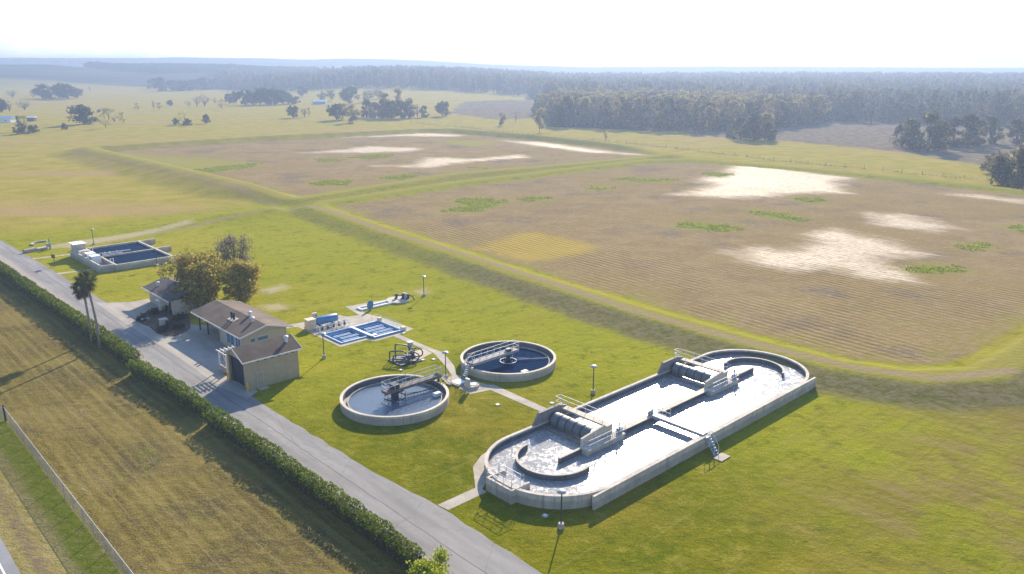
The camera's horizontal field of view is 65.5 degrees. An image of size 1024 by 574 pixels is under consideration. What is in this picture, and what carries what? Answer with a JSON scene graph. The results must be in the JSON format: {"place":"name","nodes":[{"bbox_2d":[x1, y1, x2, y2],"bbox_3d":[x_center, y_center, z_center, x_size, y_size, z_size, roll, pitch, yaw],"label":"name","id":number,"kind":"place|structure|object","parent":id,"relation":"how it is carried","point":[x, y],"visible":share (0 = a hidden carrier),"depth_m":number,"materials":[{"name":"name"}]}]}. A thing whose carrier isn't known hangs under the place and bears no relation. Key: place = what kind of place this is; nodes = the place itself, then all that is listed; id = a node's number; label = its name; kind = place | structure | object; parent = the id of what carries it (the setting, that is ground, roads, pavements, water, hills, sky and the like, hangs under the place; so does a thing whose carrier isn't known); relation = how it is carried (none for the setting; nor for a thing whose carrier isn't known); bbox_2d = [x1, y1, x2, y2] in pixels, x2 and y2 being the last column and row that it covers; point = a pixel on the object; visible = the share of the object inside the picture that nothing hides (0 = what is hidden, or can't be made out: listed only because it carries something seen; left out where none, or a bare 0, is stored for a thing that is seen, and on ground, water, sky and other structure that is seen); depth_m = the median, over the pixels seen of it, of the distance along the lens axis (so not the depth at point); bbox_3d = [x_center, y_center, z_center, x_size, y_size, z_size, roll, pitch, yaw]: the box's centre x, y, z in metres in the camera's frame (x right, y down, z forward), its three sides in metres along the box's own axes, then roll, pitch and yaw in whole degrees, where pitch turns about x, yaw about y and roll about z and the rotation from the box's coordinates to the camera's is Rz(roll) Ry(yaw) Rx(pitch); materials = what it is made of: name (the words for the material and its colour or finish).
{"place":"outdoors","nodes":[
{"label":"outdoors","id":0,"kind":"place"},
{"bbox_2d":[0,537,20,573],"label":"public road","id":1,"kind":"structure","parent":0,"point":[8,564],"depth_m":66.55,"materials":[{"name":"grey asphalt"}]},
{"bbox_2d":[0,240,541,573],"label":"road","id":2,"kind":"structure","parent":0,"point":[426,526],"depth_m":83.34,"materials":[{"name":"grey asphalt"}]},
{"bbox_2d":[315,313,337,326],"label":"pressure tank","id":3,"kind":"object","parent":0,"point":[324,319],"visible":0.91,"depth_m":126.92,"materials":[{"name":"blue metal"}]},
{"bbox_2d":[286,300,546,410],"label":"path","id":4,"kind":"structure","parent":0,"point":[361,317],"depth_m":120.43,"materials":[{"name":"concrete"}]},
{"bbox_2d":[304,317,316,329],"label":"cream cabinet","id":5,"kind":"object","parent":4,"relation":"on","point":[310,323],"visible":1,"depth_m":125.27,"materials":[{"name":"metal"}]},
{"bbox_2d":[316,318,350,331],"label":"pipe rack","id":6,"kind":"object","parent":4,"relation":"on","point":[327,326],"visible":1,"depth_m":125.47,"materials":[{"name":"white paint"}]},
{"bbox_2d":[0,57,1023,573],"bbox_3d":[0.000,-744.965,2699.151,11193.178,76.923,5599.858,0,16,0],"label":"ground","id":7,"kind":"structure","parent":0,"point":[890,441],"depth_m":134.18,"materials":[{"name":"green plant"}]},
{"bbox_2d":[12,122,32,133],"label":"bush","id":8,"kind":"object","parent":7,"relation":"on","point":[20,129],"visible":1,"depth_m":482.18,"materials":[{"name":"green plant"}]},
{"bbox_2d":[30,83,50,98],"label":"tree","id":9,"kind":"object","parent":7,"relation":"on","point":[40,90],"visible":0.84,"depth_m":997.13,"materials":[{"name":"green plant"}]},
{"bbox_2d":[0,405,132,573],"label":"chain link fence","id":10,"kind":"object","parent":7,"relation":"on","point":[45,466],"visible":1,"depth_m":74.74,"materials":[{"name":"metal"}]},
{"bbox_2d":[55,84,77,98],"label":"tree","id":11,"kind":"object","parent":7,"relation":"on","point":[70,90],"visible":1,"depth_m":986.57,"materials":[{"name":"green plant"}]},
{"bbox_2d":[0,260,143,366],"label":"hedge","id":12,"kind":"object","parent":7,"relation":"on","point":[111,342],"visible":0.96,"depth_m":127.33,"materials":[{"name":"green plant"}]},
{"bbox_2d":[67,276,94,340],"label":"fan palm","id":13,"kind":"object","parent":7,"relation":"on","point":[81,296],"visible":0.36,"depth_m":118.10,"materials":[{"name":"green plant"}]},
{"bbox_2d":[65,104,98,123],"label":"tree","id":14,"kind":"object","parent":7,"relation":"on","point":[82,112],"visible":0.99,"depth_m":553.03,"materials":[{"name":"green plant"}]},
{"bbox_2d":[71,269,102,347],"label":"fan palm","id":15,"kind":"object","parent":7,"relation":"on","point":[85,286],"visible":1,"depth_m":114.88,"materials":[{"name":"green plant"}]},
{"bbox_2d":[68,238,190,272],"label":"contact tank","id":16,"kind":"object","parent":7,"relation":"on","point":[82,253],"visible":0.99,"depth_m":168.06,"materials":[{"name":"concrete"}]},
{"bbox_2d":[90,243,166,263],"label":"water","id":17,"kind":"structure","parent":16,"relation":"in","point":[132,257],"depth_m":172.70,"materials":[{"name":"blue liquid"}]},
{"bbox_2d":[153,76,167,90],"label":"tree","id":18,"kind":"object","parent":7,"relation":"on","point":[158,82],"visible":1,"depth_m":1252.64,"materials":[{"name":"green plant"}]},
{"bbox_2d":[126,358,212,420],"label":"hedge","id":19,"kind":"object","parent":7,"relation":"on","point":[184,396],"visible":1,"depth_m":99.93,"materials":[{"name":"green plant"}]},
{"bbox_2d":[95,299,256,397],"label":"forecourt","id":20,"kind":"structure","parent":7,"relation":"on","point":[194,346],"depth_m":119.08,"materials":[{"name":"concrete"}]},
{"bbox_2d":[137,308,189,335],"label":"planting bed","id":21,"kind":"object","parent":20,"relation":"on","point":[152,323],"visible":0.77,"depth_m":128.79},
{"bbox_2d":[190,300,292,346],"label":"office building","id":22,"kind":"structure","parent":20,"relation":"on","point":[237,323],"depth_m":118.12,"materials":[{"name":"beige"}]},
{"bbox_2d":[141,277,215,314],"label":"building","id":23,"kind":"structure","parent":7,"relation":"on","point":[159,288],"depth_m":134.91,"materials":[{"name":"beige"}]},
{"bbox_2d":[170,80,193,90],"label":"tree","id":24,"kind":"object","parent":7,"relation":"on","point":[184,83],"visible":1,"depth_m":1265.51,"materials":[{"name":"green plant"}]},
{"bbox_2d":[155,248,224,312],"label":"broad tree","id":25,"kind":"object","parent":7,"relation":"on","point":[193,271],"visible":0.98,"depth_m":134.32,"materials":[{"name":"green plant"}]},
{"bbox_2d":[194,77,214,89],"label":"tree","id":26,"kind":"object","parent":7,"relation":"on","point":[202,83],"visible":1,"depth_m":1294.48,"materials":[{"name":"green plant"}]},
{"bbox_2d":[83,61,326,72],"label":"ridge wood","id":27,"kind":"object","parent":7,"relation":"on","point":[151,67],"visible":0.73,"depth_m":1756.38,"materials":[{"name":"green plant"}]},
{"bbox_2d":[211,231,255,274],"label":"bare tree","id":28,"kind":"object","parent":7,"relation":"on","point":[225,255],"visible":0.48,"depth_m":143.19,"materials":[{"name":"brown plant"}]},
{"bbox_2d":[217,258,264,303],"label":"broad tree","id":29,"kind":"object","parent":7,"relation":"on","point":[240,278],"visible":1,"depth_m":135.10,"materials":[{"name":"green plant"}]},
{"bbox_2d":[236,89,251,104],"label":"oak tree","id":30,"kind":"object","parent":7,"relation":"on","point":[245,99],"visible":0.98,"depth_m":825.76,"materials":[{"name":"green plant"}]},
{"bbox_2d":[250,87,266,104],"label":"oak tree","id":31,"kind":"object","parent":7,"relation":"on","point":[257,96],"visible":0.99,"depth_m":822.80,"materials":[{"name":"green plant"}]},
{"bbox_2d":[222,334,302,390],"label":"tan garage","id":32,"kind":"structure","parent":7,"relation":"on","point":[261,365],"depth_m":103.65,"materials":[{"name":"paint"}]},
{"bbox_2d":[231,356,244,385],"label":"roller door","id":33,"kind":"structure","parent":32,"relation":"in","point":[237,368],"depth_m":103.93,"materials":[{"name":"grey metal"}]},
{"bbox_2d":[256,371,264,387],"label":"door","id":34,"kind":"structure","parent":32,"relation":"in","point":[259,375],"depth_m":102.57,"materials":[{"name":"metal"}]},
{"bbox_2d":[206,66,337,75],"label":"valley wood","id":35,"kind":"object","parent":7,"relation":"on","point":[212,72],"visible":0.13,"depth_m":1678.04,"materials":[{"name":"green plant"}]},
{"bbox_2d":[268,88,281,104],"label":"oak tree","id":36,"kind":"object","parent":7,"relation":"on","point":[273,93],"visible":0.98,"depth_m":828.53,"materials":[{"name":"green plant"}]},
{"bbox_2d":[286,105,298,117],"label":"tree","id":37,"kind":"object","parent":7,"relation":"on","point":[291,110],"visible":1,"depth_m":625.75,"materials":[{"name":"green plant"}]},
{"bbox_2d":[201,405,426,573],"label":"hedge","id":38,"kind":"object","parent":7,"relation":"on","point":[368,526],"visible":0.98,"depth_m":75.16,"materials":[{"name":"green plant"}]},
{"bbox_2d":[325,103,348,119],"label":"tree","id":39,"kind":"object","parent":7,"relation":"on","point":[334,108],"visible":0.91,"depth_m":601.88,"materials":[{"name":"green plant"}]},
{"bbox_2d":[323,327,369,343],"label":"filter basin","id":40,"kind":"object","parent":7,"relation":"on","point":[344,335],"visible":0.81,"depth_m":122.78,"materials":[{"name":"blue paint"}]},
{"bbox_2d":[339,86,360,103],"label":"tree","id":41,"kind":"object","parent":7,"relation":"on","point":[346,95],"visible":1,"depth_m":812.66,"materials":[{"name":"green plant"}]},
{"bbox_2d":[341,104,361,122],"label":"tree","id":42,"kind":"object","parent":7,"relation":"on","point":[353,117],"visible":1,"depth_m":577.65,"materials":[{"name":"green plant"}]},
{"bbox_2d":[360,99,371,116],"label":"tree","id":43,"kind":"object","parent":7,"relation":"on","point":[365,102],"visible":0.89,"depth_m":629.44,"materials":[{"name":"green plant"}]},
{"bbox_2d":[356,301,391,310],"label":"sampling trough","id":44,"kind":"object","parent":7,"relation":"on","point":[375,305],"visible":0.75,"depth_m":137.45,"materials":[{"name":"white paint"}]},
{"bbox_2d":[367,102,380,117],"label":"tree","id":45,"kind":"object","parent":7,"relation":"on","point":[372,112],"visible":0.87,"depth_m":624.25,"materials":[{"name":"green plant"}]},
{"bbox_2d":[353,320,402,338],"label":"filter basin","id":46,"kind":"object","parent":7,"relation":"on","point":[378,327],"visible":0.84,"depth_m":125.63,"materials":[{"name":"blue paint"}]},
{"bbox_2d":[374,98,392,117],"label":"tree","id":47,"kind":"object","parent":7,"relation":"on","point":[381,113],"visible":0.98,"depth_m":618.81,"materials":[{"name":"green plant"}]},
{"bbox_2d":[385,100,398,118],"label":"tree","id":48,"kind":"object","parent":7,"relation":"on","point":[391,104],"visible":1,"depth_m":618.75,"materials":[{"name":"green plant"}]},
{"bbox_2d":[340,365,451,425],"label":"round clarifier","id":49,"kind":"object","parent":7,"relation":"on","point":[394,389],"visible":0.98,"depth_m":97.62,"materials":[{"name":"concrete"}]},
{"bbox_2d":[348,382,440,415],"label":"water","id":50,"kind":"structure","parent":49,"relation":"in","point":[370,400],"depth_m":97.58,"materials":[{"name":"blue liquid"}]},
{"bbox_2d":[386,292,414,303],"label":"pump station","id":51,"kind":"object","parent":7,"relation":"on","point":[402,298],"visible":1,"depth_m":140.64,"materials":[{"name":"concrete"}]},
{"bbox_2d":[393,100,408,118],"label":"tree","id":52,"kind":"object","parent":7,"relation":"on","point":[400,104],"visible":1,"depth_m":619.38,"materials":[{"name":"green plant"}]},
{"bbox_2d":[405,97,416,117],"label":"tree","id":53,"kind":"object","parent":7,"relation":"on","point":[411,113],"visible":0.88,"depth_m":624.94,"materials":[{"name":"green plant"}]},
{"bbox_2d":[390,349,431,358],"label":"pump pad","id":54,"kind":"object","parent":7,"relation":"on","point":[425,353],"visible":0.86,"depth_m":114.94,"materials":[{"name":"concrete"}]},
{"bbox_2d":[388,344,422,366],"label":"pump manifold","id":55,"kind":"object","parent":54,"relation":"on","point":[403,360],"visible":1,"depth_m":111.58,"materials":[{"name":"paint"}]},
{"bbox_2d":[406,545,453,573],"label":"bush","id":56,"kind":"object","parent":7,"relation":"on","point":[429,566],"visible":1,"depth_m":63.44,"materials":[{"name":"green plant"}]},
{"bbox_2d":[434,101,450,115],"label":"tree","id":57,"kind":"object","parent":7,"relation":"on","point":[441,108],"visible":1,"depth_m":644.16,"materials":[{"name":"green plant"}]},
{"bbox_2d":[438,453,485,509],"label":"ditch walk","id":58,"kind":"structure","parent":7,"relation":"on","point":[479,477],"depth_m":77.86,"materials":[{"name":"concrete"}]},
{"bbox_2d":[460,340,555,381],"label":"round clarifier","id":59,"kind":"object","parent":7,"relation":"on","point":[469,369],"visible":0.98,"depth_m":108.38,"materials":[{"name":"concrete"}]},
{"bbox_2d":[468,347,548,372],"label":"water","id":60,"kind":"structure","parent":59,"relation":"in","point":[498,366],"depth_m":110.43,"materials":[{"name":"blue liquid"}]},
{"bbox_2d":[532,107,545,132],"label":"tree","id":61,"kind":"object","parent":7,"relation":"on","point":[538,120],"visible":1,"depth_m":493.60,"materials":[{"name":"green plant"}]},
{"bbox_2d":[557,488,566,529],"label":"lamp post","id":62,"kind":"object","parent":7,"relation":"on","point":[561,491],"visible":1,"depth_m":71.09,"materials":[{"name":"metal"}]},
{"bbox_2d":[558,95,573,125],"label":"tree","id":63,"kind":"object","parent":7,"relation":"on","point":[566,100],"visible":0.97,"depth_m":548.12,"materials":[{"name":"green plant"}]},
{"bbox_2d":[586,102,595,125],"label":"tree","id":64,"kind":"object","parent":7,"relation":"on","point":[588,117],"visible":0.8,"depth_m":546.24,"materials":[{"name":"green plant"}]},
{"bbox_2d":[597,98,612,127],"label":"tree","id":65,"kind":"object","parent":7,"relation":"on","point":[605,116],"visible":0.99,"depth_m":533.14,"materials":[{"name":"green plant"}]},
{"bbox_2d":[192,153,1023,273],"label":"marsh grass","id":66,"kind":"structure","parent":7,"relation":"on","point":[374,156],"depth_m":242.15,"materials":[{"name":"green plant"}]},
{"bbox_2d":[610,99,621,126],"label":"tree","id":67,"kind":"object","parent":7,"relation":"on","point":[616,103],"visible":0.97,"depth_m":533.33,"materials":[{"name":"green plant"}]},
{"bbox_2d":[215,64,1023,121],"bbox_3d":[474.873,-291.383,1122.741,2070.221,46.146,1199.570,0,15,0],"label":"pine wood","id":68,"kind":"object","parent":7,"relation":"on","point":[879,87],"visible":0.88,"depth_m":1068.38,"materials":[{"name":"green plant"}]},
{"bbox_2d":[614,94,628,126],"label":"tree","id":69,"kind":"object","parent":7,"relation":"on","point":[622,98],"visible":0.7,"depth_m":531.89,"materials":[{"name":"green plant"}]},
{"bbox_2d":[618,101,633,127],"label":"tree","id":70,"kind":"object","parent":7,"relation":"on","point":[627,105],"visible":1,"depth_m":529.26,"materials":[{"name":"green plant"}]},
{"bbox_2d":[640,98,651,127],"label":"tree","id":71,"kind":"object","parent":7,"relation":"on","point":[644,118],"visible":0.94,"depth_m":520.23,"materials":[{"name":"green plant"}]},
{"bbox_2d":[484,349,815,509],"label":"oxidation ditch","id":72,"kind":"object","parent":7,"relation":"on","point":[499,485],"visible":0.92,"depth_m":83.97,"materials":[{"name":"concrete"}]},
{"bbox_2d":[532,394,625,455],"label":"rotor aerator","id":73,"kind":"object","parent":72,"relation":"on","point":[555,416],"visible":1,"depth_m":87.16,"materials":[{"name":"concrete"}]},
{"bbox_2d":[488,354,804,493],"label":"water","id":74,"kind":"structure","parent":72,"relation":"in","point":[643,445],"depth_m":89.58,"materials":[{"name":"grey liquid"}]},
{"bbox_2d":[647,404,706,435],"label":"footbridge","id":75,"kind":"object","parent":72,"relation":"on","point":[677,424],"visible":0.98,"depth_m":89.26,"materials":[{"name":"metal"}]},
{"bbox_2d":[657,348,739,395],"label":"rotor aerator","id":76,"kind":"object","parent":72,"relation":"on","point":[676,365],"visible":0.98,"depth_m":102.32,"materials":[{"name":"concrete"}]},
{"bbox_2d":[651,101,660,129],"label":"tree","id":77,"kind":"object","parent":7,"relation":"on","point":[656,121],"visible":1,"depth_m":512.33,"materials":[{"name":"green plant"}]},
{"bbox_2d":[655,98,667,129],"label":"tree","id":78,"kind":"object","parent":7,"relation":"on","point":[664,113],"visible":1,"depth_m":511.79,"materials":[{"name":"green plant"}]},
{"bbox_2d":[531,87,834,126],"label":"mixed wood","id":79,"kind":"object","parent":7,"relation":"on","point":[812,111],"visible":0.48,"depth_m":579.08,"materials":[{"name":"green plant"}]},
{"bbox_2d":[682,102,691,129],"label":"tree","id":80,"kind":"object","parent":7,"relation":"on","point":[686,120],"visible":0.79,"depth_m":507.69,"materials":[{"name":"green plant"}]},
{"bbox_2d":[689,102,699,131],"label":"tree","id":81,"kind":"object","parent":7,"relation":"on","point":[694,117],"visible":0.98,"depth_m":498.44,"materials":[{"name":"green plant"}]},
{"bbox_2d":[410,122,994,181],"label":"pasture fence","id":82,"kind":"object","parent":7,"relation":"on","point":[713,152],"visible":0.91,"depth_m":377.27,"materials":[{"name":"wood"}]},
{"bbox_2d":[707,100,719,130],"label":"tree","id":83,"kind":"object","parent":7,"relation":"on","point":[713,118],"visible":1,"depth_m":499.13,"materials":[{"name":"green plant"}]},
{"bbox_2d":[704,425,730,461],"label":"metal staircase","id":84,"kind":"structure","parent":7,"relation":"on","point":[721,457],"depth_m":84.90,"materials":[{"name":"metal"}]},
{"bbox_2d":[724,100,735,127],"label":"tree","id":85,"kind":"object","parent":7,"relation":"on","point":[730,116],"visible":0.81,"depth_m":499.12,"materials":[{"name":"green plant"}]},
{"bbox_2d":[730,116,750,138],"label":"tree","id":86,"kind":"object","parent":7,"relation":"on","point":[738,121],"visible":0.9,"depth_m":449.75,"materials":[{"name":"green plant"}]},
{"bbox_2d":[734,103,747,128],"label":"tree","id":87,"kind":"object","parent":7,"relation":"on","point":[740,114],"visible":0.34,"depth_m":502.31,"materials":[{"name":"green plant"}]},
{"bbox_2d":[742,112,763,140],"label":"tree","id":88,"kind":"object","parent":7,"relation":"on","point":[755,118],"visible":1,"depth_m":442.71,"materials":[{"name":"green plant"}]},
{"bbox_2d":[759,112,774,139],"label":"tree","id":89,"kind":"object","parent":7,"relation":"on","point":[766,117],"visible":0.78,"depth_m":444.95,"materials":[{"name":"green plant"}]},
{"bbox_2d":[759,123,777,140],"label":"tree","id":90,"kind":"object","parent":7,"relation":"on","point":[768,127],"visible":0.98,"depth_m":442.90,"materials":[{"name":"green plant"}]},
{"bbox_2d":[771,102,780,124],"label":"tree","id":91,"kind":"object","parent":7,"relation":"on","point":[776,113],"visible":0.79,"depth_m":520.18,"materials":[{"name":"green plant"}]},
{"bbox_2d":[889,124,910,146],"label":"tree","id":92,"kind":"object","parent":7,"relation":"on","point":[898,128],"visible":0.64,"depth_m":408.31,"materials":[{"name":"green plant"}]},
{"bbox_2d":[899,117,926,148],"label":"tree","id":93,"kind":"object","parent":7,"relation":"on","point":[913,125],"visible":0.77,"depth_m":396.48,"materials":[{"name":"green plant"}]},
{"bbox_2d":[911,110,948,151],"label":"tree","id":94,"kind":"object","parent":7,"relation":"on","point":[930,118],"visible":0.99,"depth_m":385.23,"materials":[{"name":"green plant"}]},
{"bbox_2d":[930,119,951,150],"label":"tree","id":95,"kind":"object","parent":7,"relation":"on","point":[941,145],"visible":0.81,"depth_m":386.21,"materials":[{"name":"green plant"}]},
{"bbox_2d":[942,116,968,147],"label":"tree","id":96,"kind":"object","parent":7,"relation":"on","point":[954,121],"visible":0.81,"depth_m":406.05,"materials":[{"name":"green plant"}]},
{"bbox_2d":[953,112,983,146],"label":"tree","id":97,"kind":"object","parent":7,"relation":"on","point":[973,129],"visible":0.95,"depth_m":404.77,"materials":[{"name":"green plant"}]},
{"bbox_2d":[980,115,1004,143],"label":"tree","id":98,"kind":"object","parent":7,"relation":"on","point":[992,127],"visible":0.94,"depth_m":422.41,"materials":[{"name":"green plant"}]},
{"bbox_2d":[985,150,1017,185],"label":"tree","id":99,"kind":"object","parent":7,"relation":"on","point":[999,164],"visible":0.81,"depth_m":277.96,"materials":[{"name":"green plant"}]},
{"bbox_2d":[999,145,1023,188],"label":"tree","id":100,"kind":"object","parent":7,"relation":"on","point":[1018,180],"visible":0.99,"depth_m":270.70,"materials":[{"name":"green plant"}]},
{"bbox_2d":[1006,118,1023,144],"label":"tree","id":101,"kind":"object","parent":7,"relation":"on","point":[1018,123],"visible":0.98,"depth_m":420.56,"materials":[{"name":"green plant"}]},
{"bbox_2d":[0,0,1023,67],"label":"sky","id":102,"kind":"structure","parent":0,"point":[567,33],"materials":[{"name":"white"}]},
{"label":"soil patch","id":103,"kind":"structure","parent":0,"visible":0},
{"bbox_2d":[216,346,233,373],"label":"white porch","id":104,"kind":"object","parent":103,"relation":"on","point":[224,369],"visible":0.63,"depth_m":107.82,"materials":[{"name":"beige wood"}]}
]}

